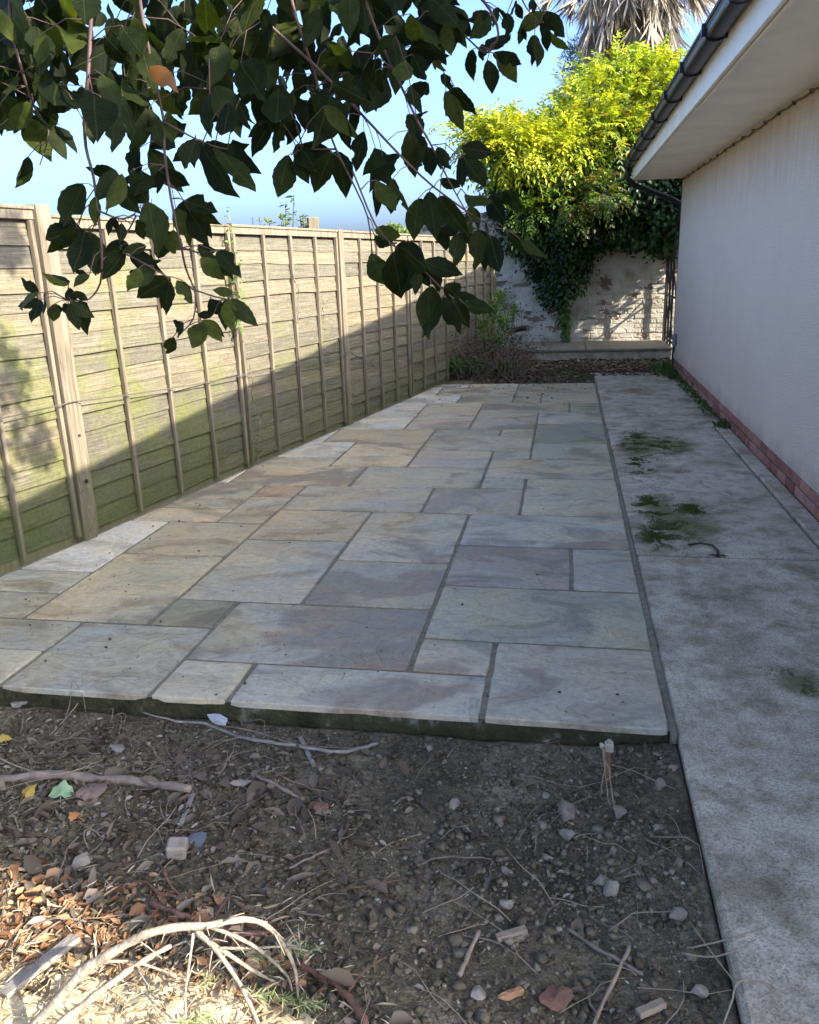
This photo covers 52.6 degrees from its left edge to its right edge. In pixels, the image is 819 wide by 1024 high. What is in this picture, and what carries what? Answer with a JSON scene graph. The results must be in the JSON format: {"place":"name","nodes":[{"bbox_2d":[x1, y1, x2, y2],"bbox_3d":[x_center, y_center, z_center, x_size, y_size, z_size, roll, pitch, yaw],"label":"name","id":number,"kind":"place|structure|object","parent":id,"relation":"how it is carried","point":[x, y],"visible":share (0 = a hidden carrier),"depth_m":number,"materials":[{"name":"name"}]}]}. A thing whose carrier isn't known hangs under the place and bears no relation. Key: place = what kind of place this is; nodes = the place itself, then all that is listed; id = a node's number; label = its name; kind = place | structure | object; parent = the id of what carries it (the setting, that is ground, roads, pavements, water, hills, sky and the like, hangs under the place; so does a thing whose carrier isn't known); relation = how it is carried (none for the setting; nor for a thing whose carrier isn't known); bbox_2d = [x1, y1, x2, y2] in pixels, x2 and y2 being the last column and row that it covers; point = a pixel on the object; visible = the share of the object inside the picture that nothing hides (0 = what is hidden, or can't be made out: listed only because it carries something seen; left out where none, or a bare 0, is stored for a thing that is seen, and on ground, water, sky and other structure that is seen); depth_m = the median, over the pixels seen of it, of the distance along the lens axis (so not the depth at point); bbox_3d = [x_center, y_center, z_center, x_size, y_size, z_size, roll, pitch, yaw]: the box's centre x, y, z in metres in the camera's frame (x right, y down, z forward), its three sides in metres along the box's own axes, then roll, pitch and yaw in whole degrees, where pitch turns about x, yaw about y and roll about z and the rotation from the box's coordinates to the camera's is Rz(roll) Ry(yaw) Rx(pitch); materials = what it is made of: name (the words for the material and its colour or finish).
{"place":"outdoors","nodes":[
{"label":"outdoors","id":0,"kind":"place"},
{"bbox_2d":[0,383,669,745],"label":"patio","id":1,"kind":"structure","parent":0,"point":[458,484],"depth_m":3.96,"materials":[{"name":"stone"}]},
{"bbox_2d":[0,204,495,574],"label":"timber fence","id":2,"kind":"object","parent":1,"relation":"on","point":[133,455],"visible":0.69,"depth_m":5.66,"materials":[{"name":"brown wood"}]},
{"bbox_2d":[0,352,348,418],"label":"fence wire","id":3,"kind":"object","parent":2,"relation":"attached to","point":[155,390],"visible":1,"depth_m":5.24,"materials":[{"name":"grey metal"}]},
{"bbox_2d":[224,207,245,341],"bbox_3d":[-1.280,-1.715,6.033,0.144,0.950,0.196,1,17,10],"label":"fence vine","id":4,"kind":"object","parent":2,"relation":"attached to","point":[233,281],"visible":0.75,"depth_m":6.04,"materials":[{"name":"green plant"}]},
{"bbox_2d":[249,364,262,466],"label":"fence vine","id":5,"kind":"object","parent":2,"relation":"attached to","point":[252,401],"visible":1,"depth_m":6.47,"materials":[{"name":"brown plant"}]},
{"bbox_2d":[292,266,302,323],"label":"fence vine","id":6,"kind":"object","parent":2,"relation":"attached to","point":[298,299],"visible":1,"depth_m":6.98,"materials":[{"name":"beige plant"}]},
{"bbox_2d":[321,296,327,329],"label":"fence vine","id":7,"kind":"object","parent":2,"relation":"attached to","point":[323,311],"visible":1,"depth_m":7.44,"materials":[{"name":"beige plant"}]},
{"bbox_2d":[350,322,443,368],"bbox_3d":[-0.044,-1.891,9.332,0.041,0.376,3.002,5,18,21],"label":"fence wire","id":8,"kind":"object","parent":2,"relation":"attached to","point":[397,359],"visible":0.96,"depth_m":9.18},
{"bbox_2d":[25,496,625,714],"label":"crumbs","id":9,"kind":"object","parent":1,"relation":"on","point":[293,605],"visible":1,"depth_m":3.59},
{"bbox_2d":[416,382,595,413],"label":"stray leaves","id":10,"kind":"object","parent":1,"relation":"on","point":[503,388],"visible":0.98,"depth_m":9.99,"materials":[{"name":"brown plant"}]},
{"bbox_2d":[0,0,717,231],"label":"sky","id":11,"kind":"structure","parent":0,"point":[334,211],"materials":[{"name":"blue"}]},
{"bbox_2d":[0,705,738,1023],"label":"soil","id":12,"kind":"structure","parent":0,"point":[404,998],"depth_m":2.28,"materials":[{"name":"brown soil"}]},
{"bbox_2d":[0,734,11,743],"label":"fallen leaf","id":13,"kind":"object","parent":12,"relation":"on","point":[3,737],"visible":1,"depth_m":2.94,"materials":[{"name":"yellow plant"}]},
{"bbox_2d":[10,701,26,707],"bbox_3d":[-1.491,0.732,3.168,0.070,0.012,0.035,-7,27,7],"label":"bark flake","id":14,"kind":"object","parent":12,"relation":"on","point":[16,704],"visible":1,"depth_m":3.16,"materials":[{"name":"grey wood"}]},
{"bbox_2d":[20,784,36,801],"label":"fallen leaf","id":15,"kind":"object","parent":12,"relation":"on","point":[29,791],"visible":1,"depth_m":2.63,"materials":[{"name":"yellow plant"}]},
{"bbox_2d":[49,780,73,803],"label":"fallen leaf","id":16,"kind":"object","parent":12,"relation":"on","point":[64,789],"visible":0.9,"depth_m":2.62,"materials":[{"name":"green plant"}]},
{"bbox_2d":[51,703,77,733],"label":"creeping stem","id":17,"kind":"object","parent":12,"relation":"on","point":[66,717],"visible":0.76,"depth_m":3.06,"materials":[{"name":"brown plant"}]},
{"bbox_2d":[59,680,84,733],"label":"creeping stem","id":18,"kind":"object","parent":12,"relation":"on","point":[69,702],"visible":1,"depth_m":3.11,"materials":[{"name":"brown plant"}]},
{"bbox_2d":[68,812,84,820],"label":"fallen leaf","id":19,"kind":"object","parent":12,"relation":"on","point":[72,816],"visible":1,"depth_m":2.49,"materials":[{"name":"orange plant"}]},
{"bbox_2d":[71,852,92,870],"bbox_3d":[-0.918,0.979,2.322,0.055,0.038,0.043,-3,17,-5],"label":"stone","id":20,"kind":"object","parent":12,"relation":"on","point":[85,859],"visible":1,"depth_m":2.31,"materials":[{"name":"grey stone"}]},
{"bbox_2d":[75,783,106,805],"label":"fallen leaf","id":21,"kind":"object","parent":12,"relation":"on","point":[94,791],"visible":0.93,"depth_m":2.61,"materials":[{"name":"plant"}]},
{"bbox_2d":[0,770,193,792],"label":"branch","id":22,"kind":"object","parent":12,"relation":"on","point":[117,780],"visible":0.94,"depth_m":2.70,"materials":[{"name":"brown plant"}]},
{"bbox_2d":[109,744,124,752],"bbox_3d":[-1.016,0.819,2.886,0.065,0.012,0.037,7,30,27],"label":"bark flake","id":23,"kind":"object","parent":12,"relation":"on","point":[118,748],"visible":1,"depth_m":2.88,"materials":[{"name":"grey wood"}]},
{"bbox_2d":[0,949,316,1023],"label":"sawdust heap","id":24,"kind":"object","parent":12,"relation":"on","point":[34,1005],"visible":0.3,"depth_m":1.85,"materials":[{"name":"beige wood"}]},
{"bbox_2d":[0,933,80,998],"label":"plank","id":25,"kind":"object","parent":24,"relation":"on","point":[27,975],"visible":1,"depth_m":1.93,"materials":[{"name":"grey wood"}]},
{"bbox_2d":[0,864,401,1023],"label":"straw","id":26,"kind":"object","parent":24,"relation":"on","point":[132,1008],"visible":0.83,"depth_m":1.92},
{"bbox_2d":[0,857,326,1023],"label":"leaf litter","id":27,"kind":"object","parent":12,"relation":"on","point":[136,908],"visible":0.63,"depth_m":2.07,"materials":[{"name":"brown plant"}]},
{"bbox_2d":[165,837,188,859],"bbox_3d":[-0.654,0.947,2.336,0.056,0.045,0.052,1,22,-5],"label":"stone cube","id":28,"kind":"object","parent":12,"relation":"on","point":[175,846],"visible":0.98,"depth_m":2.32,"materials":[{"name":"beige stone"}]},
{"bbox_2d":[29,913,328,1023],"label":"conifer branch","id":29,"kind":"object","parent":12,"relation":"on","point":[81,973],"visible":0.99,"depth_m":1.74,"materials":[{"name":"beige plant"}]},
{"bbox_2d":[178,793,194,825],"bbox_3d":[-0.678,0.905,2.526,0.016,0.005,0.155,-7,16,1],"label":"wood splint","id":30,"kind":"object","parent":12,"relation":"on","point":[188,804],"visible":1,"depth_m":2.52,"materials":[{"name":"grey wood"}]},
{"bbox_2d":[187,831,206,847],"bbox_3d":[-0.614,0.948,2.386,0.063,0.017,0.056,-11,35,-10],"label":"slate shard","id":31,"kind":"object","parent":12,"relation":"on","point":[199,838],"visible":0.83,"depth_m":2.38,"materials":[{"name":"stone"}]},
{"bbox_2d":[0,832,406,1023],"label":"twigs","id":32,"kind":"object","parent":12,"relation":"on","point":[177,893],"visible":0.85,"depth_m":2.17,"materials":[{"name":"brown wood"}]},
{"bbox_2d":[149,899,267,936],"bbox_3d":[-0.512,1.036,2.091,0.347,0.034,0.032,4,18,20],"label":"stick","id":33,"kind":"object","parent":12,"relation":"on","point":[171,910],"visible":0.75,"depth_m":2.11,"materials":[{"name":"brown wood"}]},
{"bbox_2d":[207,714,227,725],"bbox_3d":[-0.697,0.752,3.014,0.108,0.012,0.042,16,52,36],"label":"bark flake","id":34,"kind":"object","parent":12,"relation":"on","point":[219,719],"visible":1,"depth_m":3.01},
{"bbox_2d":[0,723,476,1023],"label":"leaf litter","id":35,"kind":"object","parent":12,"relation":"on","point":[400,1017],"visible":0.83,"depth_m":2.43,"materials":[{"name":"brown plant"}]},
{"bbox_2d":[0,758,99,774],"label":"creeping stem","id":36,"kind":"object","parent":35,"relation":"on","point":[46,773],"visible":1,"depth_m":2.73,"materials":[{"name":"brown plant"}]},
{"bbox_2d":[230,779,251,785],"bbox_3d":[-0.533,0.856,2.625,0.070,0.010,0.027,-1,28,5],"label":"stone flake","id":37,"kind":"object","parent":12,"relation":"on","point":[239,782],"visible":1,"depth_m":2.62,"materials":[{"name":"grey stone"}]},
{"bbox_2d":[142,712,378,753],"bbox_3d":[-0.563,0.776,2.909,0.926,0.030,0.107,3,17,16],"label":"stick","id":38,"kind":"object","parent":12,"relation":"on","point":[327,751],"visible":1,"depth_m":2.83,"materials":[{"name":"grey wood"}]},
{"bbox_2d":[253,773,304,799],"bbox_3d":[-0.410,0.865,2.610,0.211,0.028,0.017,9,20,33],"label":"stick","id":39,"kind":"object","parent":12,"relation":"on","point":[277,785],"visible":0.99,"depth_m":2.61,"materials":[{"name":"wood"}]},
{"bbox_2d":[222,725,350,748],"bbox_3d":[-0.439,0.787,2.873,0.507,0.010,0.039,4,18,20],"label":"stick","id":40,"kind":"object","parent":12,"relation":"on","point":[283,740],"visible":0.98,"depth_m":2.86,"materials":[{"name":"wood"}]},
{"bbox_2d":[0,736,592,1009],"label":"bark flakes","id":41,"kind":"object","parent":12,"relation":"on","point":[342,977],"visible":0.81,"depth_m":2.37,"materials":[{"name":"brown wood"}]},
{"bbox_2d":[298,736,316,766],"bbox_3d":[-0.346,0.807,2.799,0.016,0.004,0.194,-8,18,-19],"label":"wood splint","id":42,"kind":"object","parent":12,"relation":"on","point":[309,755],"visible":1,"depth_m":2.78,"materials":[{"name":"grey wood"}]},
{"bbox_2d":[288,847,331,868],"bbox_3d":[-0.271,0.960,2.305,0.150,0.015,0.010,-15,21,-36],"label":"stick","id":43,"kind":"object","parent":12,"relation":"on","point":[309,858],"visible":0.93,"depth_m":2.30,"materials":[{"name":"wood"}]},
{"bbox_2d":[313,802,328,811],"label":"dead leaf","id":44,"kind":"object","parent":12,"relation":"on","point":[319,805],"visible":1,"depth_m":2.50,"materials":[{"name":"brown plant"}]},
{"bbox_2d":[295,959,368,1023],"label":"stick","id":45,"kind":"object","parent":12,"relation":"on","point":[348,997],"visible":0.93,"depth_m":1.85,"materials":[{"name":"brown wood"}]},
{"bbox_2d":[0,708,696,1023],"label":"bark chips","id":46,"kind":"object","parent":12,"relation":"on","point":[349,1020],"visible":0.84,"depth_m":2.39,"materials":[{"name":"brown wood"}]},
{"bbox_2d":[0,708,731,1023],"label":"twigs","id":47,"kind":"object","parent":12,"relation":"on","point":[299,912],"visible":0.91,"depth_m":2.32,"materials":[{"name":"brown wood"}]},
{"bbox_2d":[449,798,460,809],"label":"stone","id":48,"kind":"object","parent":12,"relation":"on","point":[454,803],"visible":1,"depth_m":2.52,"materials":[{"name":"white stone"}]},
{"bbox_2d":[457,930,480,977],"bbox_3d":[0.141,1.046,1.965,0.015,0.023,0.150,5,18,21],"label":"stick","id":49,"kind":"object","parent":12,"relation":"on","point":[460,973],"visible":1,"depth_m":1.96,"materials":[{"name":"brown wood"}]},
{"bbox_2d":[470,985,485,1000],"bbox_3d":[0.154,1.071,1.848,0.036,0.024,0.036,8,21,23],"label":"stone","id":50,"kind":"object","parent":12,"relation":"on","point":[477,992],"visible":1,"depth_m":1.84,"materials":[{"name":"grey stone"}]},
{"bbox_2d":[499,899,512,908],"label":"stone","id":51,"kind":"object","parent":12,"relation":"on","point":[505,904],"visible":1,"depth_m":2.10,"materials":[{"name":"grey stone"}]},
{"bbox_2d":[500,866,512,875],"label":"stone","id":52,"kind":"object","parent":12,"relation":"on","point":[505,869],"visible":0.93,"depth_m":2.23,"materials":[{"name":"grey stone"}]},
{"bbox_2d":[498,986,523,1000],"bbox_3d":[0.225,1.067,1.835,0.061,0.009,0.024,-14,30,-9],"label":"bark flake","id":53,"kind":"object","parent":12,"relation":"on","point":[511,994],"visible":1,"depth_m":1.83,"materials":[{"name":"brown wood"}]},
{"bbox_2d":[495,925,527,941],"bbox_3d":[0.248,1.023,2.012,0.077,0.013,0.020,-11,11,-11],"label":"wood splint","id":54,"kind":"object","parent":12,"relation":"on","point":[513,932],"visible":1,"depth_m":2.01,"materials":[{"name":"brown wood"}]},
{"bbox_2d":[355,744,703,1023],"bbox_3d":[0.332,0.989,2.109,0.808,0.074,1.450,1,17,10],"label":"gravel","id":55,"kind":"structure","parent":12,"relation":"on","point":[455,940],"depth_m":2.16,"materials":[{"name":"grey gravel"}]},
{"bbox_2d":[543,792,550,798],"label":"stone","id":56,"kind":"object","parent":12,"relation":"on","point":[546,795],"visible":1,"depth_m":2.54,"materials":[{"name":"grey stone"}]},
{"bbox_2d":[539,985,573,1011],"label":"dead leaf","id":57,"kind":"object","parent":12,"relation":"on","point":[556,998],"visible":1,"depth_m":1.82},
{"bbox_2d":[558,802,574,821],"bbox_3d":[0.468,0.886,2.460,0.055,0.057,0.064,-8,18,-19],"label":"stone","id":58,"kind":"object","parent":12,"relation":"on","point":[567,814],"visible":0.97,"depth_m":2.44,"materials":[{"name":"grey stone"}]},
{"bbox_2d":[559,829,574,841],"bbox_3d":[0.451,0.920,2.368,0.046,0.037,0.034,13,22,41],"label":"stone","id":59,"kind":"object","parent":12,"relation":"on","point":[567,835],"visible":1,"depth_m":2.35,"materials":[{"name":"grey stone"}]},
{"bbox_2d":[567,927,642,975],"bbox_3d":[0.453,1.030,1.945,0.014,0.028,0.214,-16,21,-38],"label":"stick","id":60,"kind":"object","parent":12,"relation":"on","point":[601,951],"visible":1,"depth_m":1.94,"materials":[{"name":"wood"}]},
{"bbox_2d":[600,739,617,818],"bbox_3d":[0.597,0.824,2.490,0.042,0.203,0.209,1,17,8],"label":"root stub","id":61,"kind":"object","parent":12,"relation":"on","point":[608,746],"visible":0.96,"depth_m":2.54,"materials":[{"name":"wood"}]},
{"bbox_2d":[592,944,630,1023],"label":"stick","id":62,"kind":"object","parent":12,"relation":"on","point":[614,979],"visible":1,"depth_m":1.85,"materials":[{"name":"brown wood"}]},
{"bbox_2d":[603,880,619,896],"bbox_3d":[0.520,0.975,2.140,0.046,0.036,0.038,-6,20,1],"label":"stone","id":63,"kind":"object","parent":12,"relation":"on","point":[611,888],"visible":1,"depth_m":2.13,"materials":[{"name":"grey stone"}]},
{"bbox_2d":[613,805,626,818],"bbox_3d":[0.614,0.882,2.433,0.046,0.032,0.042,-14,21,-35],"label":"stone","id":64,"kind":"object","parent":12,"relation":"on","point":[621,810],"visible":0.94,"depth_m":2.42,"materials":[{"name":"grey stone"}]},
{"bbox_2d":[635,998,666,1018],"bbox_3d":[0.517,1.061,1.773,0.067,0.014,0.020,-10,8,-19],"label":"wood splint","id":65,"kind":"object","parent":12,"relation":"on","point":[651,1008],"visible":1,"depth_m":1.77,"materials":[{"name":"beige wood"}]},
{"bbox_2d":[655,778,665,787],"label":"stone","id":66,"kind":"object","parent":12,"relation":"on","point":[659,782],"visible":0.99,"depth_m":2.52,"materials":[{"name":"grey stone"}]},
{"bbox_2d":[667,764,677,771],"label":"stone","id":67,"kind":"object","parent":12,"relation":"on","point":[674,767],"visible":1,"depth_m":2.58,"materials":[{"name":"grey stone"}]},
{"bbox_2d":[669,906,687,921],"bbox_3d":[0.658,0.984,2.025,0.039,0.038,0.059,11,18,35],"label":"stone","id":68,"kind":"object","parent":12,"relation":"on","point":[679,914],"visible":0.97,"depth_m":2.01,"materials":[{"name":"grey stone"}]},
{"bbox_2d":[690,984,708,997],"bbox_3d":[0.634,1.045,1.811,0.040,0.026,0.028,11,21,36],"label":"stone","id":69,"kind":"object","parent":12,"relation":"on","point":[699,988],"visible":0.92,"depth_m":1.80,"materials":[{"name":"grey stone"}]},
{"bbox_2d":[692,925,743,997],"bbox_3d":[0.693,1.010,1.836,0.011,0.030,0.280,-4,17,-8],"label":"grass stem","id":70,"kind":"object","parent":12,"relation":"on","point":[704,942],"visible":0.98,"depth_m":1.85,"materials":[{"name":"beige plant"}]},
{"bbox_2d":[682,939,755,957],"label":"grass stem","id":71,"kind":"object","parent":12,"relation":"on","point":[729,952],"visible":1,"depth_m":1.85,"materials":[{"name":"beige plant"}]},
{"bbox_2d":[686,925,768,948],"bbox_3d":[0.716,0.959,1.872,0.168,0.106,0.012,2,17,14],"label":"grass stem","id":72,"kind":"object","parent":12,"relation":"on","point":[722,940],"visible":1,"depth_m":1.87,"materials":[{"name":"beige plant"}]},
{"bbox_2d":[723,979,775,1023],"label":"grass stem","id":73,"kind":"object","parent":12,"relation":"on","point":[732,999],"visible":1,"depth_m":1.75,"materials":[{"name":"beige plant"}]},
{"bbox_2d":[444,356,678,383],"bbox_3d":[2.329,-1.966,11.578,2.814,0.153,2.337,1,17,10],"label":"leaf litter","id":74,"kind":"object","parent":0,"point":[588,367],"visible":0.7,"depth_m":11.48,"materials":[{"name":"brown plant"}]},
{"bbox_2d":[448,285,551,379],"bbox_3d":[1.354,-2.510,11.481,1.318,1.208,2.154,5,18,21],"label":"shrub","id":75,"kind":"object","parent":74,"relation":"on","point":[482,359],"visible":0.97,"depth_m":11.31,"materials":[{"name":"green plant"}]},
{"bbox_2d":[506,325,529,332],"bbox_3d":[1.620,-2.725,12.414,0.090,0.158,0.448,-14,20,-34],"label":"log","id":76,"kind":"object","parent":75,"relation":"on","point":[521,328],"visible":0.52,"depth_m":12.31,"materials":[{"name":"brown wood"}]},
{"bbox_2d":[542,365,593,382],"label":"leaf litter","id":77,"kind":"object","parent":74,"relation":"on","point":[585,378],"visible":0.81,"depth_m":11.19,"materials":[{"name":"brown plant"}]},
{"bbox_2d":[514,340,671,359],"bbox_3d":[2.838,-2.493,13.187,2.430,0.328,1.295,1,17,10],"label":"raised ledge","id":78,"kind":"object","parent":74,"relation":"on","point":[626,349],"visible":0.53,"depth_m":12.65,"materials":[{"name":"concrete"}]},
{"bbox_2d":[649,360,678,377],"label":"wall weeds","id":79,"kind":"object","parent":74,"relation":"on","point":[667,365],"depth_m":10.98,"materials":[{"name":"green plant"}]},
{"bbox_2d":[662,213,680,350],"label":"lattice gate","id":80,"kind":"structure","parent":74,"relation":"on","point":[670,278],"depth_m":12.60,"materials":[{"name":"metal"}]},
{"bbox_2d":[543,28,592,115],"bbox_3d":[3.186,-6.081,15.876,1.161,5.842,1.686,6,18,24],"label":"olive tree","id":81,"kind":"object","parent":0,"point":[572,52],"visible":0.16,"depth_m":15.21,"materials":[{"name":"green plant"}]},
{"bbox_2d":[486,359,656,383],"bbox_3d":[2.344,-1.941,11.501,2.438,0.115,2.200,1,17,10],"label":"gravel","id":82,"kind":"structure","parent":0,"point":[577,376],"depth_m":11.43,"materials":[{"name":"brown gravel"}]},
{"bbox_2d":[594,372,818,1023],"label":"path","id":83,"kind":"structure","parent":0,"point":[746,742],"depth_m":3.18,"materials":[{"name":"concrete"}]},
{"bbox_2d":[610,429,709,567],"bbox_3d":[1.790,-0.268,5.921,0.732,0.018,3.895,1,17,10],"label":"moss","id":84,"kind":"object","parent":83,"relation":"on","point":[692,508],"visible":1,"depth_m":5.07,"materials":[{"name":"green plant"}]},
{"bbox_2d":[668,369,716,417],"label":"wall weeds","id":85,"kind":"object","parent":83,"relation":"on","point":[692,391],"depth_m":9.06,"materials":[{"name":"green plant"}]},
{"bbox_2d":[688,542,727,557],"bbox_3d":[1.572,0.196,4.367,0.092,0.035,0.233,-7,17,-16],"label":"dead root","id":86,"kind":"object","parent":83,"relation":"on","point":[717,554],"visible":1,"depth_m":4.34,"materials":[{"name":"brown plant"}]},
{"bbox_2d":[712,417,730,427],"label":"wall weeds","id":87,"kind":"object","parent":83,"relation":"on","point":[722,422],"depth_m":7.39,"materials":[{"name":"green plant"}]},
{"bbox_2d":[734,661,818,706],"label":"moss","id":88,"kind":"object","parent":83,"relation":"on","point":[810,689],"visible":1,"depth_m":3.00,"materials":[{"name":"green plant"}]},
{"label":"ground","id":89,"kind":"structure","parent":0,"visible":0},
{"bbox_2d":[252,195,308,227],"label":"shrub","id":90,"kind":"object","parent":89,"relation":"on","point":[281,217],"visible":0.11,"depth_m":7.42,"materials":[{"name":"green plant"}]},
{"bbox_2d":[0,0,570,353],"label":"overhanging tree","id":91,"kind":"object","parent":89,"relation":"on","point":[253,46],"visible":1,"depth_m":1.44,"materials":[{"name":"green plant"}]},
{"bbox_2d":[307,217,318,228],"bbox_3d":[-0.847,-1.659,7.842,0.100,2.130,0.100,-5,17,-12],"label":"post","id":92,"kind":"object","parent":89,"relation":"on","point":[312,222],"visible":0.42,"depth_m":7.50,"materials":[{"name":"brown wood"}]},
{"bbox_2d":[386,221,408,233],"bbox_3d":[-0.658,-11.182,37.112,1.599,3.560,1.351,1,17,10],"label":"tree","id":93,"kind":"object","parent":89,"relation":"on","point":[397,227],"visible":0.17,"depth_m":36.53,"materials":[{"name":"green plant"}]},
{"bbox_2d":[409,213,677,352],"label":"brick wall","id":94,"kind":"structure","parent":89,"relation":"on","point":[623,299],"depth_m":13.54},
{"bbox_2d":[425,30,688,254],"bbox_3d":[3.338,-5.599,12.093,4.906,3.443,4.639,10,21,35],"label":"creeper","id":95,"kind":"object","parent":94,"relation":"on","point":[610,123],"visible":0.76,"depth_m":11.64,"materials":[{"name":"green plant"}]},
{"bbox_2d":[473,145,682,342],"bbox_3d":[3.343,-4.541,12.585,4.792,4.292,2.468,1,17,10],"label":"ivy","id":96,"kind":"object","parent":94,"relation":"attached to","point":[569,259],"visible":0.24,"depth_m":12.55,"materials":[{"name":"green plant"}]},
{"bbox_2d":[625,193,678,256],"bbox_3d":[3.645,-4.311,12.416,0.938,0.967,0.667,-3,17,-3],"label":"ivy","id":97,"kind":"object","parent":96,"relation":"hanging from","point":[637,245],"visible":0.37,"depth_m":12.36,"materials":[{"name":"green plant"}]},
{"bbox_2d":[525,0,716,98],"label":"palm tree","id":98,"kind":"object","parent":89,"relation":"on","point":[652,22],"visible":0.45,"depth_m":14.19,"materials":[{"name":"beige plant"}]},
{"bbox_2d":[623,0,818,521],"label":"bungalow","id":99,"kind":"object","parent":89,"relation":"on","point":[729,134],"visible":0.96,"depth_m":5.97,"materials":[{"name":"paint"}]}
]}

